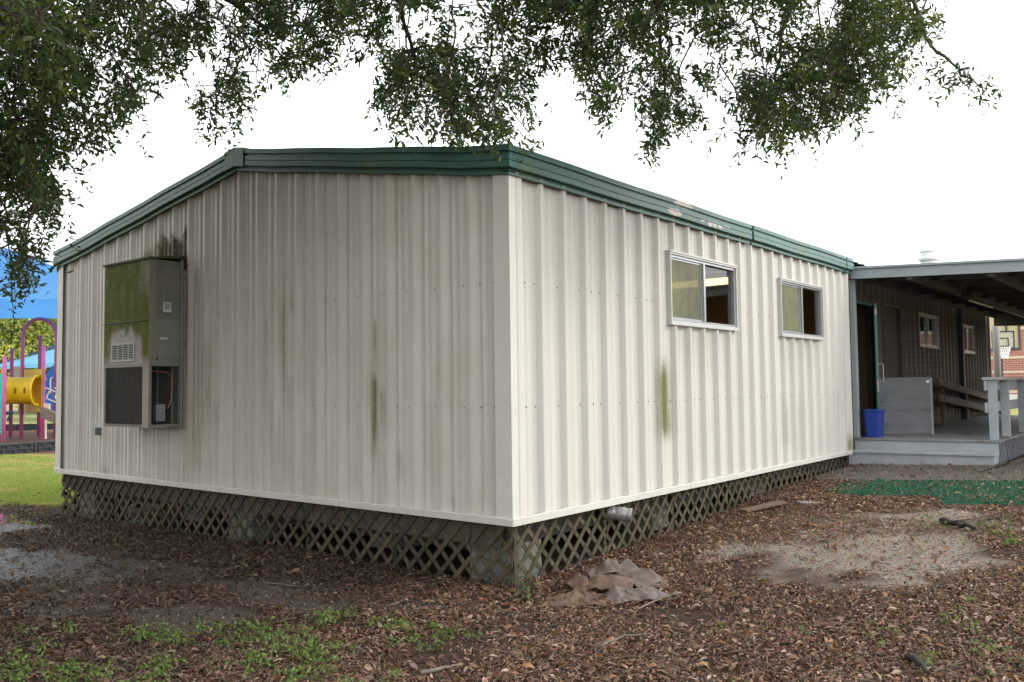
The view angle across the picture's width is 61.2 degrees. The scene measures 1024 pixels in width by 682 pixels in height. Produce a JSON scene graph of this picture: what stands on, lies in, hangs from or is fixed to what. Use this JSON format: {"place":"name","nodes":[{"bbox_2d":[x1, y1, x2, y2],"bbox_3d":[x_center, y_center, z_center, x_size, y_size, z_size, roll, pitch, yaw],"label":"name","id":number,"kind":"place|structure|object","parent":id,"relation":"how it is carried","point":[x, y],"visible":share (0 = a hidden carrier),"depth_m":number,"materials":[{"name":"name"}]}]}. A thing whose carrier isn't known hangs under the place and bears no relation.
{"place":"outdoors","nodes":[
{"label":"outdoors","id":0,"kind":"place"},
{"bbox_2d":[0,453,79,506],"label":"lawn grass","id":1,"kind":"structure","parent":0,"point":[34,483],"depth_m":15.49,"materials":[{"name":"green plant"}]},
{"bbox_2d":[0,404,1023,681],"bbox_3d":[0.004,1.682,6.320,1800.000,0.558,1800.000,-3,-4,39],"label":"ground","id":2,"kind":"structure","parent":0,"point":[796,572],"depth_m":6.36,"materials":[{"name":"soil"}]},
{"bbox_2d":[6,424,16,430],"bbox_3d":[-21.264,3.622,36.154,1.072,0.320,0.120,0,-3,-12],"label":"play border","id":3,"kind":"object","parent":2,"relation":"on","point":[14,427],"visible":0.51,"depth_m":36.19,"materials":[{"name":"black plastic"}]},
{"bbox_2d":[0,442,37,453],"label":"play border","id":4,"kind":"object","parent":2,"relation":"on","point":[20,448],"visible":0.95,"depth_m":22.70,"materials":[{"name":"black plastic"}]},
{"bbox_2d":[6,404,36,417],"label":"chain link fence","id":5,"kind":"object","parent":2,"relation":"on","point":[19,410],"visible":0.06,"depth_m":53.05,"materials":[{"name":"metal"}]},
{"bbox_2d":[0,345,53,368],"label":"shade canopy","id":6,"kind":"object","parent":2,"relation":"on","point":[31,361],"visible":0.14,"depth_m":47.17,"materials":[{"name":"blue fabric"}]},
{"bbox_2d":[17,423,36,430],"bbox_3d":[-20.282,3.623,36.408,0.927,0.320,0.120,0,-3,-17],"label":"play border","id":7,"kind":"object","parent":2,"relation":"on","point":[29,426],"visible":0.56,"depth_m":36.36,"materials":[{"name":"black plastic"}]},
{"bbox_2d":[0,317,56,441],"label":"play structure","id":8,"kind":"object","parent":2,"relation":"on","point":[23,388],"visible":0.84,"depth_m":29.68,"materials":[{"name":"pink paint"}]},
{"bbox_2d":[45,365,53,409],"bbox_3d":[-17.309,2.110,33.608,1.500,2.658,1.548,-1,-3,0],"label":"panel","id":9,"kind":"object","parent":8,"relation":"attached to","point":[50,374],"visible":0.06,"depth_m":33.20,"materials":[{"name":"blue plastic"}]},
{"bbox_2d":[0,318,56,413],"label":"background tree","id":10,"kind":"object","parent":2,"relation":"on","point":[9,327],"visible":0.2,"depth_m":62.59,"materials":[{"name":"green plant"}]},
{"bbox_2d":[0,248,57,317],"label":"shade canopy","id":11,"kind":"object","parent":2,"relation":"on","point":[44,305],"visible":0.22,"depth_m":29.71,"materials":[{"name":"blue fabric"}]},
{"bbox_2d":[0,508,67,525],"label":"puddle water","id":12,"kind":"structure","parent":2,"relation":"on","point":[15,517],"depth_m":10.66,"materials":[{"name":"grey liquid"}]},
{"bbox_2d":[38,440,54,451],"bbox_3d":[-12.514,2.869,23.737,0.120,0.320,1.111,-2,-3,24],"label":"play border","id":13,"kind":"object","parent":2,"relation":"on","point":[46,445],"visible":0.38,"depth_m":23.42,"materials":[{"name":"grey stone"}]},
{"bbox_2d":[44,423,52,429],"bbox_3d":[-19.323,3.626,36.678,1.020,0.320,0.120,0,-3,-15],"label":"play border","id":14,"kind":"object","parent":2,"relation":"on","point":[49,426],"visible":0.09,"depth_m":36.58,"materials":[{"name":"black plastic"}]},
{"bbox_2d":[50,608,119,618],"bbox_3d":[-2.872,1.834,5.821,0.433,0.023,0.042,1,-4,-33],"label":"fallen branch","id":15,"kind":"object","parent":2,"relation":"on","point":[73,614],"visible":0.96,"depth_m":5.83,"materials":[{"name":"brown wood"}]},
{"bbox_2d":[91,520,110,530],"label":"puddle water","id":16,"kind":"structure","parent":2,"relation":"on","point":[100,524],"depth_m":10.03,"materials":[{"name":"grey liquid"}]},
{"bbox_2d":[263,582,295,585],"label":"fallen branch","id":17,"kind":"object","parent":2,"relation":"on","point":[278,583],"visible":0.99,"depth_m":6.62,"materials":[{"name":"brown wood"}]},
{"bbox_2d":[420,663,462,674],"bbox_3d":[-0.367,1.694,4.484,0.252,0.030,0.036,1,-4,-35],"label":"fallen branch","id":18,"kind":"object","parent":2,"relation":"on","point":[427,671],"visible":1,"depth_m":4.46,"materials":[{"name":"brown wood"}]},
{"bbox_2d":[0,0,1004,321],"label":"oak tree","id":19,"kind":"object","parent":2,"relation":"on","point":[54,68],"visible":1,"depth_m":6.63,"materials":[{"name":"green plant"}]},
{"bbox_2d":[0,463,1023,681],"bbox_3d":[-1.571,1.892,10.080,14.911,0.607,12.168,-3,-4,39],"label":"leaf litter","id":20,"kind":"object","parent":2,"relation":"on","point":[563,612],"visible":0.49,"depth_m":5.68,"materials":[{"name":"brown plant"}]},
{"bbox_2d":[541,558,675,608],"bbox_3d":[0.719,1.729,6.179,0.885,0.196,0.873,-1,-3,14],"label":"brown sheeting","id":21,"kind":"object","parent":20,"relation":"on","point":[621,579],"visible":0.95,"depth_m":6.17,"materials":[{"name":"plastic"}]},
{"bbox_2d":[601,633,651,646],"bbox_3d":[0.635,1.706,4.971,0.390,0.016,0.091,1,-4,-35],"label":"fallen branch","id":22,"kind":"object","parent":20,"relation":"on","point":[606,642],"visible":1,"depth_m":5.02,"materials":[{"name":"brown wood"}]},
{"bbox_2d":[739,500,786,511],"bbox_3d":[2.618,1.722,9.019,0.582,0.070,0.110,1,-3,-31],"label":"wood plank","id":23,"kind":"object","parent":20,"relation":"on","point":[763,506],"visible":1,"depth_m":8.98,"materials":[{"name":"brown wood"}]},
{"bbox_2d":[0,513,1023,681],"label":"weed patch","id":24,"kind":"object","parent":2,"relation":"on","point":[70,663],"visible":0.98,"depth_m":4.86,"materials":[{"name":"green plant"}]},
{"bbox_2d":[23,506,1015,637],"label":"pebbles","id":25,"kind":"object","parent":2,"relation":"on","point":[700,564],"visible":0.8,"depth_m":6.75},
{"bbox_2d":[53,144,991,589],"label":"portable classroom","id":26,"kind":"structure","parent":2,"relation":"on","point":[497,368],"depth_m":7.93,"materials":[{"name":"paint"}]},
{"bbox_2d":[93,427,101,434],"bbox_3d":[-4.907,1.067,10.244,0.070,0.090,0.082,-3,-4,39],"label":"electrical box","id":27,"kind":"object","parent":26,"relation":"attached to","point":[96,430],"visible":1,"depth_m":10.22,"materials":[{"name":"grey metal"}]},
{"bbox_2d":[103,256,184,428],"bbox_3d":[-3.978,0.024,9.334,1.005,1.844,0.405,-3,-4,39],"label":"air conditioner","id":28,"kind":"object","parent":26,"relation":"attached to","point":[144,318],"visible":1,"depth_m":9.13,"materials":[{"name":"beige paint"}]},
{"bbox_2d":[607,505,632,521],"bbox_3d":[0.900,1.476,7.418,0.273,0.144,0.130,-2,-3,16],"label":"vent duct","id":29,"kind":"object","parent":26,"relation":"attached to","point":[619,513],"visible":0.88,"depth_m":7.37,"materials":[{"name":"metal"}]},
{"bbox_2d":[665,250,739,331],"bbox_3d":[1.960,-0.489,8.896,0.110,0.721,1.520,-3,-4,39],"label":"window","id":30,"kind":"structure","parent":26,"relation":"in","point":[685,273],"depth_m":8.69,"materials":[{"name":"metal"}]},
{"bbox_2d":[705,273,727,285],"bbox_3d":[2.538,-0.832,12.285,1.300,0.115,0.300,-3,-4,39],"label":"ceiling lamp","id":31,"kind":"object","parent":26,"relation":"attached to","point":[717,279],"visible":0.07,"depth_m":11.93,"materials":[{"name":"white metal"}]},
{"bbox_2d":[777,277,825,340],"bbox_3d":[3.676,-0.386,11.027,0.110,0.716,1.483,-3,-4,39],"label":"window","id":32,"kind":"structure","parent":26,"relation":"in","point":[789,292],"depth_m":10.86,"materials":[{"name":"metal"}]},
{"bbox_2d":[870,303,883,408],"bbox_3d":[5.576,0.436,13.179,0.118,1.960,0.887,-2,-3,20],"label":"door","id":33,"kind":"structure","parent":26,"relation":"in","point":[874,325],"depth_m":12.82,"materials":[{"name":"teal paint"}]},
{"bbox_2d":[885,307,899,377],"bbox_3d":[6.356,0.557,14.516,0.045,2.240,0.950,-3,-4,39],"label":"door","id":34,"kind":"structure","parent":26,"relation":"in","point":[891,314],"depth_m":14.59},
{"bbox_2d":[919,312,939,348],"bbox_3d":[7.860,-0.184,16.387,0.110,0.636,1.430,-3,-4,39],"label":"window","id":35,"kind":"structure","parent":26,"relation":"in","point":[926,316],"depth_m":16.38,"materials":[{"name":"metal"}]},
{"bbox_2d":[964,324,974,353],"bbox_3d":[9.944,-0.039,18.974,0.110,0.626,1.380,-3,-4,39],"label":"window","id":36,"kind":"structure","parent":26,"relation":"in","point":[971,328],"depth_m":19.35,"materials":[{"name":"metal"}]},
{"bbox_2d":[509,575,541,601],"bbox_3d":[0.087,1.715,5.969,0.224,0.166,0.202,0,-3,-5],"label":"seedling","id":37,"kind":"object","parent":2,"relation":"on","point":[528,594],"visible":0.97,"depth_m":5.94,"materials":[{"name":"green plant"}]},
{"bbox_2d":[636,592,676,609],"bbox_3d":[0.972,1.742,5.814,0.043,0.032,0.487,-3,-4,39],"label":"fallen branch","id":38,"kind":"object","parent":2,"relation":"on","point":[656,599],"visible":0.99,"depth_m":5.80,"materials":[{"name":"brown wood"}]},
{"bbox_2d":[693,552,725,564],"bbox_3d":[1.606,1.766,7.050,0.264,0.045,0.421,-1,-3,12],"label":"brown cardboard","id":39,"kind":"object","parent":2,"relation":"on","point":[707,556],"visible":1,"depth_m":7.03,"materials":[{"name":"cardboard"}]},
{"bbox_2d":[797,500,818,504],"bbox_3d":[3.174,1.749,9.258,0.276,0.060,0.144,-3,-4,39],"label":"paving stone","id":40,"kind":"object","parent":2,"relation":"on","point":[801,502],"visible":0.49,"depth_m":9.23,"materials":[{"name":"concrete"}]},
{"bbox_2d":[904,653,930,674],"bbox_3d":[2.058,1.634,4.374,0.050,0.057,0.304,-1,-3,5],"label":"fallen branch","id":41,"kind":"object","parent":2,"relation":"on","point":[915,659],"visible":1,"depth_m":4.38,"materials":[{"name":"grey wood"}]},
{"bbox_2d":[826,479,1023,506],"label":"turf mat","id":42,"kind":"object","parent":2,"relation":"on","point":[945,498],"visible":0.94,"depth_m":9.54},
{"bbox_2d":[849,377,1023,464],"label":"wooden deck","id":43,"kind":"structure","parent":2,"relation":"on","point":[1000,437],"depth_m":12.17,"materials":[{"name":"paint"}]},
{"bbox_2d":[862,409,884,436],"bbox_3d":[5.259,1.193,12.560,0.234,0.397,0.351,-3,-4,39],"label":"recycling bin","id":44,"kind":"object","parent":43,"relation":"on","point":[874,422],"visible":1,"depth_m":12.46,"materials":[{"name":"blue plastic"}]},
{"bbox_2d":[868,377,933,433],"bbox_3d":[6.085,1.010,13.657,0.796,0.862,1.010,-1,-3,12],"label":"storage box","id":45,"kind":"object","parent":43,"relation":"on","point":[906,403],"visible":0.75,"depth_m":13.17,"materials":[{"name":"grey wood"}]},
{"bbox_2d":[900,291,945,430],"bbox_3d":[6.626,0.332,13.965,0.606,2.235,0.014,-3,-4,32],"label":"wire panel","id":46,"kind":"object","parent":43,"relation":"on","point":[916,336],"visible":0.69,"depth_m":13.95,"materials":[{"name":"black metal"}]},
{"bbox_2d":[849,258,1023,436],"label":"porch roof","id":47,"kind":"structure","parent":43,"relation":"on","point":[999,283],"depth_m":13.12,"materials":[{"name":"grey paint"}]},
{"bbox_2d":[918,247,938,262],"bbox_3d":[6.303,-1.227,13.102,0.280,0.360,0.280,-3,-4,39],"label":"roof vent","id":48,"kind":"object","parent":47,"relation":"on","point":[928,255],"visible":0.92,"depth_m":13.01,"materials":[{"name":"white metal"}]},
{"bbox_2d":[961,291,995,307],"bbox_3d":[8.536,-0.723,15.765,0.180,0.157,2.616,-3,-4,37],"label":"light fixture","id":49,"kind":"object","parent":47,"relation":"attached to","point":[970,296],"visible":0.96,"depth_m":15.20,"materials":[{"name":"white metal"}]},
{"bbox_2d":[939,517,976,529],"bbox_3d":[4.013,1.625,7.682,0.229,0.072,0.462,-1,-3,-2],"label":"fallen branch","id":50,"kind":"object","parent":2,"relation":"on","point":[959,523],"visible":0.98,"depth_m":7.70,"materials":[{"name":"grey wood"}]},
{"bbox_2d":[936,378,987,424],"bbox_3d":[9.280,1.391,17.617,0.086,1.265,6.012,-3,-4,37],"label":"ramp railing","id":51,"kind":"object","parent":2,"relation":"on","point":[966,403],"visible":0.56,"depth_m":16.77,"materials":[{"name":"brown wood"}]},
{"bbox_2d":[975,517,1002,524],"bbox_3d":[4.296,1.626,7.835,0.409,0.041,0.080,1,-3,-31],"label":"fallen branch","id":52,"kind":"object","parent":2,"relation":"on","point":[988,519],"visible":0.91,"depth_m":7.88,"materials":[{"name":"brown wood"}]},
{"bbox_2d":[991,331,1014,376],"bbox_3d":[20.530,1.265,36.010,1.266,3.354,0.780,2,-4,-44],"label":"basketball hoop","id":53,"kind":"object","parent":2,"relation":"on","point":[1007,339],"visible":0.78,"depth_m":35.91,"materials":[{"name":"white plastic"}]},
{"bbox_2d":[989,317,1023,393],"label":"school building","id":54,"kind":"structure","parent":2,"relation":"on","point":[1013,365],"depth_m":44.62,"materials":[{"name":"red brick"}]},
{"bbox_2d":[989,317,1020,350],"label":"window","id":55,"kind":"structure","parent":54,"relation":"in","point":[1016,329],"depth_m":44.71,"materials":[{"name":"beige glass"}]},
{"bbox_2d":[1009,394,1017,408],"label":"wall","id":56,"kind":"structure","parent":2,"relation":"on","point":[1013,396],"depth_m":40.19,"materials":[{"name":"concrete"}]},
{"bbox_2d":[0,0,1023,333],"label":"sky","id":57,"kind":"structure","parent":0,"point":[949,178],"materials":[{"name":"white"}]},
{"bbox_2d":[803,457,1023,481],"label":"sidewalk","id":58,"kind":"structure","parent":0,"point":[865,476],"depth_m":11.06,"materials":[{"name":"concrete"}]}
]}

